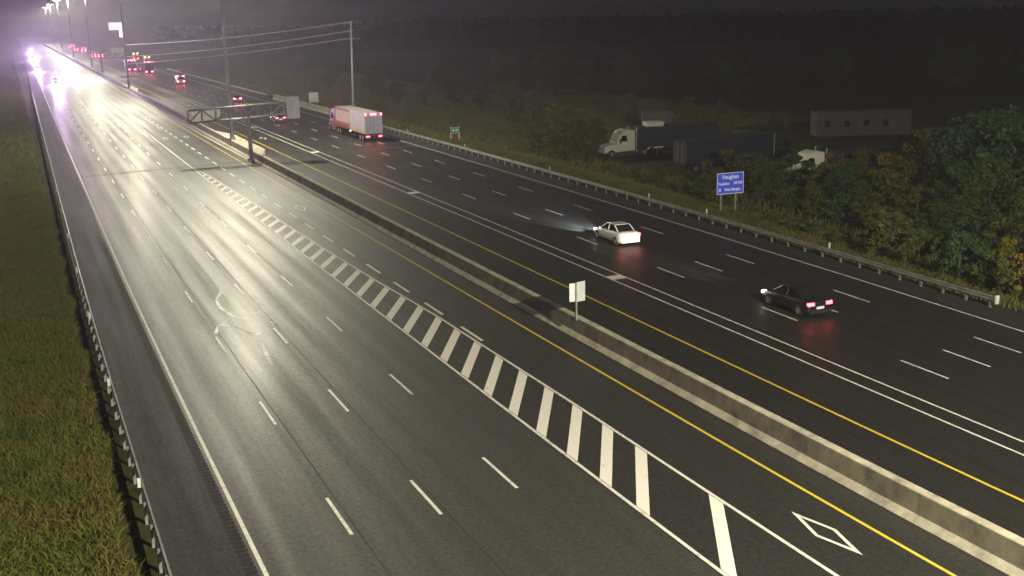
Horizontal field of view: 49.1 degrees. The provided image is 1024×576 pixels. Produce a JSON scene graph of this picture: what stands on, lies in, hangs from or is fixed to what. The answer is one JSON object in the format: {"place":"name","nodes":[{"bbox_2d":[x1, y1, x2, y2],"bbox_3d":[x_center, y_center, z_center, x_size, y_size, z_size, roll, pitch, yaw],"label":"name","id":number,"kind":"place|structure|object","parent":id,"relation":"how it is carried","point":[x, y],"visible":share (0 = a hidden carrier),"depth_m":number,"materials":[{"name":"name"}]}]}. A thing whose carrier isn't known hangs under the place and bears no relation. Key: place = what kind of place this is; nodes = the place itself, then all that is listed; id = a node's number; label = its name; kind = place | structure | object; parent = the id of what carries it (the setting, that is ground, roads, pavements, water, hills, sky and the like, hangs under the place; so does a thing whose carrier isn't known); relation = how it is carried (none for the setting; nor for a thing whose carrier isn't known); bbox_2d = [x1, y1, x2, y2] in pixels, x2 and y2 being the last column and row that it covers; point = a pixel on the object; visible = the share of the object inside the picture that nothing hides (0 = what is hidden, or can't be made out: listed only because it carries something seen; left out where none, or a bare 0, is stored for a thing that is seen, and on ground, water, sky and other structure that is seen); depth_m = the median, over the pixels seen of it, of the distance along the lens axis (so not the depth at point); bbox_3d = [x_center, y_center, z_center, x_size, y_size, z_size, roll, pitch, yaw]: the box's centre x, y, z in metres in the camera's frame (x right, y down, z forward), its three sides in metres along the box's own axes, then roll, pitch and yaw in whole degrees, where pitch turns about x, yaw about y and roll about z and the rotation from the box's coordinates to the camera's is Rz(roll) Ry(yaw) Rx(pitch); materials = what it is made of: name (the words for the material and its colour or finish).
{"place":"outdoors","nodes":[
{"label":"outdoors","id":0,"kind":"place"},
{"bbox_2d":[0,187,156,575],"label":"tall grass","id":1,"kind":"structure","parent":0,"point":[39,245],"depth_m":49.89,"materials":[{"name":"plant"}]},
{"bbox_2d":[16,38,259,575],"bbox_3d":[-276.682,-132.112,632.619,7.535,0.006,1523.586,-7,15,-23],"label":"shoulder","id":2,"kind":"object","parent":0,"point":[198,530],"visible":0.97,"depth_m":50.40},
{"bbox_2d":[273,94,330,114],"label":"roadside concrete barrier","id":3,"kind":"object","parent":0,"point":[317,108],"visible":0.44,"depth_m":214.75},
{"bbox_2d":[329,105,382,140],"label":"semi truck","id":4,"kind":"object","parent":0,"point":[363,124],"visible":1,"depth_m":160.22,"materials":[{"name":"metal"}]},
{"bbox_2d":[171,68,756,151],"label":"verge grass","id":5,"kind":"structure","parent":0,"point":[316,74],"depth_m":274.45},
{"bbox_2d":[0,6,1023,575],"bbox_3d":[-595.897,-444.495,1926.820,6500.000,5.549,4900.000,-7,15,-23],"label":"ground","id":6,"kind":"structure","parent":0,"point":[886,74],"depth_m":295.69,"materials":[{"name":"green plant"}]},
{"bbox_2d":[0,74,46,199],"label":"tall grass","id":7,"kind":"structure","parent":6,"relation":"on","point":[13,121],"depth_m":158.30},
{"bbox_2d":[32,92,171,575],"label":"guardrail","id":8,"kind":"object","parent":6,"relation":"on","point":[139,483],"visible":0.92,"depth_m":50.28,"materials":[{"name":"metal"}]},
{"bbox_2d":[320,59,340,87],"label":"deciduous tree","id":9,"kind":"object","parent":6,"relation":"on","point":[326,76],"visible":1,"depth_m":316.07,"materials":[{"name":"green plant"}]},
{"bbox_2d":[350,20,360,105],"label":"utility pole","id":10,"kind":"object","parent":6,"relation":"on","point":[352,63],"visible":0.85,"depth_m":212.83,"materials":[{"name":"metal"}]},
{"bbox_2d":[129,38,350,63],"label":"power cable","id":11,"kind":"object","parent":10,"relation":"hanging from","point":[244,52],"visible":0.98,"depth_m":237.77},
{"bbox_2d":[360,65,384,94],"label":"deciduous tree","id":12,"kind":"object","parent":6,"relation":"on","point":[371,84],"visible":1,"depth_m":281.31,"materials":[{"name":"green plant"}]},
{"bbox_2d":[387,80,405,101],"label":"deciduous tree","id":13,"kind":"object","parent":6,"relation":"on","point":[399,92],"visible":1,"depth_m":259.65,"materials":[{"name":"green plant"}]},
{"bbox_2d":[424,58,460,93],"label":"deciduous tree","id":14,"kind":"object","parent":6,"relation":"on","point":[434,73],"visible":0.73,"depth_m":274.82,"materials":[{"name":"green plant"}]},
{"bbox_2d":[433,62,469,103],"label":"deciduous tree","id":15,"kind":"object","parent":6,"relation":"on","point":[458,88],"visible":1,"depth_m":249.44,"materials":[{"name":"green plant"}]},
{"bbox_2d":[472,81,488,107],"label":"deciduous tree","id":16,"kind":"object","parent":6,"relation":"on","point":[476,98],"visible":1,"depth_m":235.85,"materials":[{"name":"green plant"}]},
{"bbox_2d":[487,52,524,93],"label":"deciduous tree","id":17,"kind":"object","parent":6,"relation":"on","point":[517,74],"visible":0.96,"depth_m":270.70,"materials":[{"name":"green plant"}]},
{"bbox_2d":[496,81,524,122],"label":"deciduous tree","id":18,"kind":"object","parent":6,"relation":"on","point":[510,99],"visible":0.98,"depth_m":205.57,"materials":[{"name":"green plant"}]},
{"bbox_2d":[18,37,1005,575],"bbox_3d":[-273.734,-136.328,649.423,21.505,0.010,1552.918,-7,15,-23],"label":"carriageway","id":19,"kind":"structure","parent":6,"relation":"on","point":[354,397],"depth_m":49.75,"materials":[{"name":"asphalt"}]},
{"bbox_2d":[31,36,1023,537],"bbox_3d":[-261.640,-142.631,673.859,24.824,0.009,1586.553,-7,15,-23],"label":"carriageway","id":20,"kind":"structure","parent":6,"relation":"on","point":[921,392],"depth_m":66.30,"materials":[{"name":"asphalt"}]},
{"bbox_2d":[42,43,1023,575],"bbox_3d":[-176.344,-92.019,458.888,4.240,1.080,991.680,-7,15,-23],"label":"concrete median barrier","id":21,"kind":"object","parent":20,"relation":"on","point":[992,545],"visible":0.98,"depth_m":48.79,"materials":[{"name":"concrete"}]},
{"bbox_2d":[99,48,127,72],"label":"cantilever sign truss","id":22,"kind":"object","parent":21,"relation":"on","point":[116,53],"visible":0.94,"depth_m":363.33,"materials":[{"name":"grey metal"}]},
{"bbox_2d":[119,0,130,87],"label":"mast light","id":23,"kind":"object","parent":21,"relation":"on","point":[127,73],"visible":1,"depth_m":274.56,"materials":[{"name":"grey metal"}]},
{"bbox_2d":[125,21,352,44],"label":"power cable","id":24,"kind":"object","parent":23,"relation":"attached to","point":[241,36],"visible":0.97,"depth_m":237.40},
{"bbox_2d":[126,30,353,56],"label":"power cable","id":25,"kind":"object","parent":23,"relation":"attached to","point":[245,45],"visible":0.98,"depth_m":236.51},
{"bbox_2d":[220,0,235,139],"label":"mast light","id":26,"kind":"object","parent":21,"relation":"on","point":[231,125],"visible":1,"depth_m":151.95,"materials":[{"name":"grey metal"}]},
{"bbox_2d":[187,90,299,160],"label":"cantilever sign truss","id":27,"kind":"object","parent":21,"relation":"attached to","point":[205,115],"visible":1,"depth_m":137.65,"materials":[{"name":"grey metal"}]},
{"bbox_2d":[569,281,584,319],"bbox_3d":[3.481,0.695,60.419,0.972,2.160,0.179,-8,15,-26],"label":"barrier sign","id":28,"kind":"object","parent":21,"relation":"on","point":[576,292],"visible":1,"depth_m":60.30,"materials":[{"name":"metal"}]},
{"bbox_2d":[521,93,546,124],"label":"deciduous tree","id":29,"kind":"object","parent":6,"relation":"on","point":[541,105],"visible":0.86,"depth_m":195.23,"materials":[{"name":"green plant"}]},
{"bbox_2d":[524,116,553,155],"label":"deciduous tree","id":30,"kind":"object","parent":6,"relation":"on","point":[536,122],"visible":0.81,"depth_m":157.72,"materials":[{"name":"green plant"}]},
{"bbox_2d":[528,45,586,96],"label":"deciduous tree","id":31,"kind":"object","parent":6,"relation":"on","point":[564,66],"visible":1,"depth_m":262.99,"materials":[{"name":"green plant"}]},
{"bbox_2d":[535,100,596,159],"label":"deciduous tree","id":32,"kind":"object","parent":6,"relation":"on","point":[560,131],"visible":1,"depth_m":152.02,"materials":[{"name":"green plant"}]},
{"bbox_2d":[155,5,1023,53],"bbox_3d":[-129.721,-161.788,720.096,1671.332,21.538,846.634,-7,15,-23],"label":"woodland","id":33,"kind":"object","parent":6,"relation":"on","point":[888,24],"visible":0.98,"depth_m":641.79,"materials":[{"name":"green plant"}]},
{"bbox_2d":[577,56,605,90],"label":"deciduous tree","id":34,"kind":"object","parent":6,"relation":"on","point":[588,68],"visible":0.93,"depth_m":281.21,"materials":[{"name":"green plant"}]},
{"bbox_2d":[579,116,607,157],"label":"deciduous tree","id":35,"kind":"object","parent":6,"relation":"on","point":[595,122],"visible":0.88,"depth_m":153.89,"materials":[{"name":"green plant"}]},
{"bbox_2d":[613,92,637,123],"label":"deciduous tree","id":36,"kind":"object","parent":6,"relation":"on","point":[630,104],"visible":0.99,"depth_m":196.53,"materials":[{"name":"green plant"}]},
{"bbox_2d":[611,50,649,91],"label":"deciduous tree","id":37,"kind":"object","parent":6,"relation":"on","point":[636,69],"visible":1,"depth_m":273.90,"materials":[{"name":"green plant"}]},
{"bbox_2d":[642,120,663,153],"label":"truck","id":38,"kind":"object","parent":6,"relation":"on","point":[659,149],"visible":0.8,"depth_m":157.24,"materials":[{"name":"white paint"}]},
{"bbox_2d":[644,167,667,185],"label":"bush","id":39,"kind":"object","parent":6,"relation":"on","point":[651,177],"visible":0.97,"depth_m":127.71,"materials":[{"name":"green plant"}]},
{"bbox_2d":[641,109,672,124],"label":"site trailer","id":40,"kind":"object","parent":6,"relation":"on","point":[664,116],"visible":0.37,"depth_m":175.99,"materials":[{"name":"grey metal"}]},
{"bbox_2d":[598,121,717,157],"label":"parked truck","id":41,"kind":"object","parent":6,"relation":"on","point":[636,139],"visible":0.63,"depth_m":156.52,"materials":[{"name":"metal"}]},
{"bbox_2d":[382,125,999,307],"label":"guardrail","id":42,"kind":"object","parent":6,"relation":"on","point":[943,284],"visible":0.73,"depth_m":86.60,"materials":[{"name":"metal"}]},
{"bbox_2d":[688,174,716,199],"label":"bush","id":43,"kind":"object","parent":6,"relation":"on","point":[703,181],"visible":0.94,"depth_m":117.95,"materials":[{"name":"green plant"}]},
{"bbox_2d":[697,159,726,188],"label":"bush","id":44,"kind":"object","parent":6,"relation":"on","point":[716,170],"visible":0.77,"depth_m":125.75,"materials":[{"name":"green plant"}]},
{"bbox_2d":[703,48,735,87],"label":"deciduous tree","id":45,"kind":"object","parent":6,"relation":"on","point":[714,69],"visible":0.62,"depth_m":281.99,"materials":[{"name":"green plant"}]},
{"bbox_2d":[428,137,1023,312],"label":"verge grass","id":46,"kind":"structure","parent":6,"relation":"on","point":[737,215],"depth_m":91.94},
{"bbox_2d":[717,148,737,172],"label":"bush","id":47,"kind":"object","parent":6,"relation":"on","point":[730,160],"visible":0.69,"depth_m":134.38,"materials":[{"name":"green plant"}]},
{"bbox_2d":[716,171,743,212],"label":"city boundary sign","id":48,"kind":"object","parent":6,"relation":"on","point":[730,183],"visible":1,"depth_m":97.29,"materials":[{"name":"metal"}]},
{"bbox_2d":[717,54,753,94],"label":"deciduous tree","id":49,"kind":"object","parent":6,"relation":"on","point":[730,69],"visible":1,"depth_m":260.09,"materials":[{"name":"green plant"}]},
{"bbox_2d":[673,131,798,172],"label":"parked truck","id":50,"kind":"object","parent":6,"relation":"on","point":[691,153],"visible":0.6,"depth_m":140.64,"materials":[{"name":"metal"}]},
{"bbox_2d":[729,151,766,182],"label":"bush","id":51,"kind":"object","parent":6,"relation":"on","point":[739,163],"visible":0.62,"depth_m":130.09,"materials":[{"name":"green plant"}]},
{"bbox_2d":[771,153,818,192],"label":"bush","id":52,"kind":"object","parent":6,"relation":"on","point":[792,159],"visible":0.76,"depth_m":121.80,"materials":[{"name":"green plant"}]},
{"bbox_2d":[814,49,845,84],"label":"deciduous tree","id":53,"kind":"object","parent":6,"relation":"on","point":[818,59],"visible":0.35,"depth_m":276.99,"materials":[{"name":"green plant"}]},
{"bbox_2d":[820,151,848,180],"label":"bush","id":54,"kind":"object","parent":6,"relation":"on","point":[840,160],"visible":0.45,"depth_m":127.74,"materials":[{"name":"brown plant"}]},
{"bbox_2d":[816,50,860,92],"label":"deciduous tree","id":55,"kind":"object","parent":6,"relation":"on","point":[834,66],"visible":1,"depth_m":259.25,"materials":[{"name":"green plant"}]},
{"bbox_2d":[781,146,896,184],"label":"parked truck","id":56,"kind":"object","parent":6,"relation":"on","point":[816,156],"visible":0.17,"depth_m":128.91,"materials":[{"name":"metal"}]},
{"bbox_2d":[823,158,858,202],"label":"deciduous tree","id":57,"kind":"object","parent":6,"relation":"on","point":[845,184],"visible":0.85,"depth_m":112.86,"materials":[{"name":"green plant"}]},
{"bbox_2d":[810,108,912,139],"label":"site trailer","id":58,"kind":"object","parent":6,"relation":"on","point":[891,122],"visible":1,"depth_m":168.74,"materials":[{"name":"grey metal"}]},
{"bbox_2d":[848,195,876,230],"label":"bush","id":59,"kind":"object","parent":6,"relation":"on","point":[862,200],"visible":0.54,"depth_m":101.25,"materials":[{"name":"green plant"}]},
{"bbox_2d":[851,148,880,183],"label":"deciduous tree","id":60,"kind":"object","parent":6,"relation":"on","point":[861,157],"visible":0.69,"depth_m":122.51,"materials":[{"name":"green plant"}]},
{"bbox_2d":[859,202,910,231],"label":"bush","id":61,"kind":"object","parent":6,"relation":"on","point":[875,208],"visible":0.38,"depth_m":97.85,"materials":[{"name":"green plant"}]},
{"bbox_2d":[866,151,922,191],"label":"deciduous tree","id":62,"kind":"object","parent":6,"relation":"on","point":[893,162],"visible":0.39,"depth_m":117.89,"materials":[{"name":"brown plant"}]},
{"bbox_2d":[884,208,920,229],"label":"bush","id":63,"kind":"object","parent":6,"relation":"on","point":[909,211],"visible":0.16,"depth_m":96.17,"materials":[{"name":"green plant"}]},
{"bbox_2d":[892,184,937,218],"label":"bush","id":64,"kind":"object","parent":6,"relation":"on","point":[915,196],"visible":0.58,"depth_m":103.47,"materials":[{"name":"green plant"}]},
{"bbox_2d":[898,129,948,202],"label":"deciduous tree","id":65,"kind":"object","parent":6,"relation":"on","point":[907,164],"visible":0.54,"depth_m":113.71,"materials":[{"name":"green plant"}]},
{"bbox_2d":[906,200,949,244],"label":"bush","id":66,"kind":"object","parent":6,"relation":"on","point":[926,215],"visible":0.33,"depth_m":93.10,"materials":[{"name":"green plant"}]},
{"bbox_2d":[923,178,955,226],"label":"deciduous tree","id":67,"kind":"object","parent":6,"relation":"on","point":[939,188],"visible":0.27,"depth_m":100.38,"materials":[{"name":"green plant"}]},
{"bbox_2d":[919,139,971,201],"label":"deciduous tree","id":68,"kind":"object","parent":6,"relation":"on","point":[931,176],"visible":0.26,"depth_m":110.13,"materials":[{"name":"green plant"}]},
{"bbox_2d":[923,126,968,150],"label":"site trailer","id":69,"kind":"object","parent":6,"relation":"on","point":[941,129],"visible":0.11,"depth_m":146.33,"materials":[{"name":"grey metal"}]},
{"bbox_2d":[926,194,976,251],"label":"deciduous tree","id":70,"kind":"object","parent":6,"relation":"on","point":[941,223],"visible":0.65,"depth_m":90.26,"materials":[{"name":"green plant"}]},
{"bbox_2d":[930,38,975,84],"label":"deciduous tree","id":71,"kind":"object","parent":6,"relation":"on","point":[937,55],"visible":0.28,"depth_m":274.22,"materials":[{"name":"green plant"}]},
{"bbox_2d":[924,37,989,89],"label":"deciduous tree","id":72,"kind":"object","parent":6,"relation":"on","point":[945,70],"visible":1,"depth_m":258.19,"materials":[{"name":"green plant"}]},
{"bbox_2d":[940,230,977,279],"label":"bush","id":73,"kind":"object","parent":6,"relation":"on","point":[964,255],"visible":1,"depth_m":71.38,"materials":[{"name":"green plant"}]},
{"bbox_2d":[942,170,987,221],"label":"deciduous tree","id":74,"kind":"object","parent":6,"relation":"on","point":[951,194],"visible":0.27,"depth_m":97.35,"materials":[{"name":"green plant"}]},
{"bbox_2d":[923,111,1023,210],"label":"deciduous tree","id":75,"kind":"object","parent":6,"relation":"on","point":[951,142],"visible":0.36,"depth_m":105.77,"materials":[{"name":"green plant"}]},
{"bbox_2d":[941,104,1023,213],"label":"deciduous tree","id":76,"kind":"object","parent":6,"relation":"on","point":[981,154],"visible":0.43,"depth_m":103.06,"materials":[{"name":"green plant"}]},
{"bbox_2d":[955,156,1019,222],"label":"deciduous tree","id":77,"kind":"object","parent":6,"relation":"on","point":[974,189],"visible":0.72,"depth_m":94.50,"materials":[{"name":"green plant"}]},
{"bbox_2d":[957,211,1023,265],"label":"bush","id":78,"kind":"object","parent":6,"relation":"on","point":[979,226],"visible":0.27,"depth_m":86.04,"materials":[{"name":"green plant"}]},
{"bbox_2d":[970,37,1013,83],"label":"deciduous tree","id":79,"kind":"object","parent":6,"relation":"on","point":[1002,57],"visible":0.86,"depth_m":274.69,"materials":[{"name":"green plant"}]},
{"bbox_2d":[967,109,1023,173],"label":"deciduous tree","id":80,"kind":"object","parent":6,"relation":"on","point":[1000,113],"visible":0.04,"depth_m":116.28,"materials":[{"name":"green plant"}]},
{"bbox_2d":[970,208,1023,261],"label":"deciduous tree","id":81,"kind":"object","parent":6,"relation":"on","point":[1000,226],"visible":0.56,"depth_m":84.63,"materials":[{"name":"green plant"}]},
{"bbox_2d":[980,112,1023,213],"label":"deciduous tree","id":82,"kind":"object","parent":6,"relation":"on","point":[1018,130],"visible":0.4,"depth_m":100.78,"materials":[{"name":"green plant"}]},
{"bbox_2d":[985,175,1023,237],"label":"deciduous tree","id":83,"kind":"object","parent":6,"relation":"on","point":[1008,197],"visible":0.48,"depth_m":92.48,"materials":[{"name":"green plant"}]},
{"bbox_2d":[991,236,1017,270],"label":"bush","id":84,"kind":"object","parent":6,"relation":"on","point":[1006,242],"visible":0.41,"depth_m":72.54,"materials":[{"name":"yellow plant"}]},
{"bbox_2d":[1008,174,1023,236],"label":"deciduous tree","id":85,"kind":"object","parent":6,"relation":"on","point":[1020,203],"visible":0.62,"depth_m":90.54,"materials":[{"name":"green plant"}]},
{"bbox_2d":[0,0,1023,27],"label":"sky","id":86,"kind":"structure","parent":0,"point":[13,13],"materials":[{"name":"black"}]},
{"bbox_2d":[44,36,1023,328],"bbox_3d":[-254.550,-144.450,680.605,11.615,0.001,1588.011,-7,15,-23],"label":"shoulder","id":87,"kind":"object","parent":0,"point":[936,294],"visible":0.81,"depth_m":86.52},
{"bbox_2d":[593,221,640,244],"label":"sedan","id":88,"kind":"object","parent":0,"point":[618,232],"visible":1,"depth_m":85.08,"materials":[{"name":"white paint"}]},
{"bbox_2d":[320,88,1007,271],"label":"verge grass","id":89,"kind":"structure","parent":0,"point":[577,100],"depth_m":202.99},
{"bbox_2d":[748,156,781,203],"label":"deciduous tree","id":90,"kind":"object","parent":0,"point":[769,174],"visible":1,"depth_m":115.83,"materials":[{"name":"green plant"}]},
{"bbox_2d":[774,108,793,128],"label":"bush","id":91,"kind":"object","parent":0,"point":[787,116],"visible":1,"depth_m":186.84,"materials":[{"name":"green plant"}]},
{"bbox_2d":[774,184,805,209],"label":"bush","id":92,"kind":"object","parent":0,"point":[786,193],"visible":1,"depth_m":111.90,"materials":[{"name":"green plant"}]},
{"bbox_2d":[761,283,831,315],"bbox_3d":[16.678,0.492,65.876,2.140,1.465,4.670,-7,15,-22],"label":"sedan","id":93,"kind":"object","parent":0,"point":[800,299],"visible":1,"depth_m":64.69,"materials":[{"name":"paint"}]},
{"bbox_2d":[801,182,829,217],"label":"bush","id":94,"kind":"object","parent":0,"point":[819,199],"visible":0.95,"depth_m":107.44,"materials":[{"name":"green plant"}]},
{"bbox_2d":[801,163,842,197],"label":"bush","id":95,"kind":"object","parent":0,"point":[821,172],"visible":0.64,"depth_m":117.79,"materials":[{"name":"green plant"}]},
{"bbox_2d":[829,227,853,243],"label":"bush","id":96,"kind":"object","parent":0,"point":[836,235],"visible":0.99,"depth_m":83.31,"materials":[{"name":"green plant"}]},
{"bbox_2d":[824,190,859,224],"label":"bush","id":97,"kind":"object","parent":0,"point":[843,207],"visible":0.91,"depth_m":104.17,"materials":[{"name":"green plant"}]},
{"bbox_2d":[848,172,886,210],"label":"bush","id":98,"kind":"object","parent":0,"point":[861,187],"visible":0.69,"depth_m":109.69,"materials":[{"name":"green plant"}]},
{"bbox_2d":[867,171,912,210],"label":"bush","id":99,"kind":"object","parent":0,"point":[891,191],"visible":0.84,"depth_m":106.38,"materials":[{"name":"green plant"}]},
{"bbox_2d":[864,211,919,259],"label":"bush","id":100,"kind":"object","parent":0,"point":[895,235],"visible":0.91,"depth_m":77.46,"materials":[{"name":"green plant"}]},
{"bbox_2d":[900,229,936,267],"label":"bush","id":101,"kind":"object","parent":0,"point":[920,249],"visible":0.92,"depth_m":75.08,"materials":[{"name":"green plant"}]},
{"bbox_2d":[926,238,950,273],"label":"bush","id":102,"kind":"object","parent":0,"point":[943,253],"visible":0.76,"depth_m":73.31,"materials":[{"name":"green plant"}]},
{"bbox_2d":[966,241,1001,288],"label":"bush","id":103,"kind":"object","parent":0,"point":[988,256],"visible":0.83,"depth_m":69.27,"materials":[{"name":"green plant"}]},
{"bbox_2d":[990,246,1023,294],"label":"bush","id":104,"kind":"object","parent":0,"point":[1004,270],"visible":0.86,"depth_m":67.13,"materials":[{"name":"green plant"}]},
{"bbox_2d":[1009,253,1023,291],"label":"bush","id":105,"kind":"object","parent":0,"point":[1017,287],"visible":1,"depth_m":66.31,"materials":[{"name":"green plant"}]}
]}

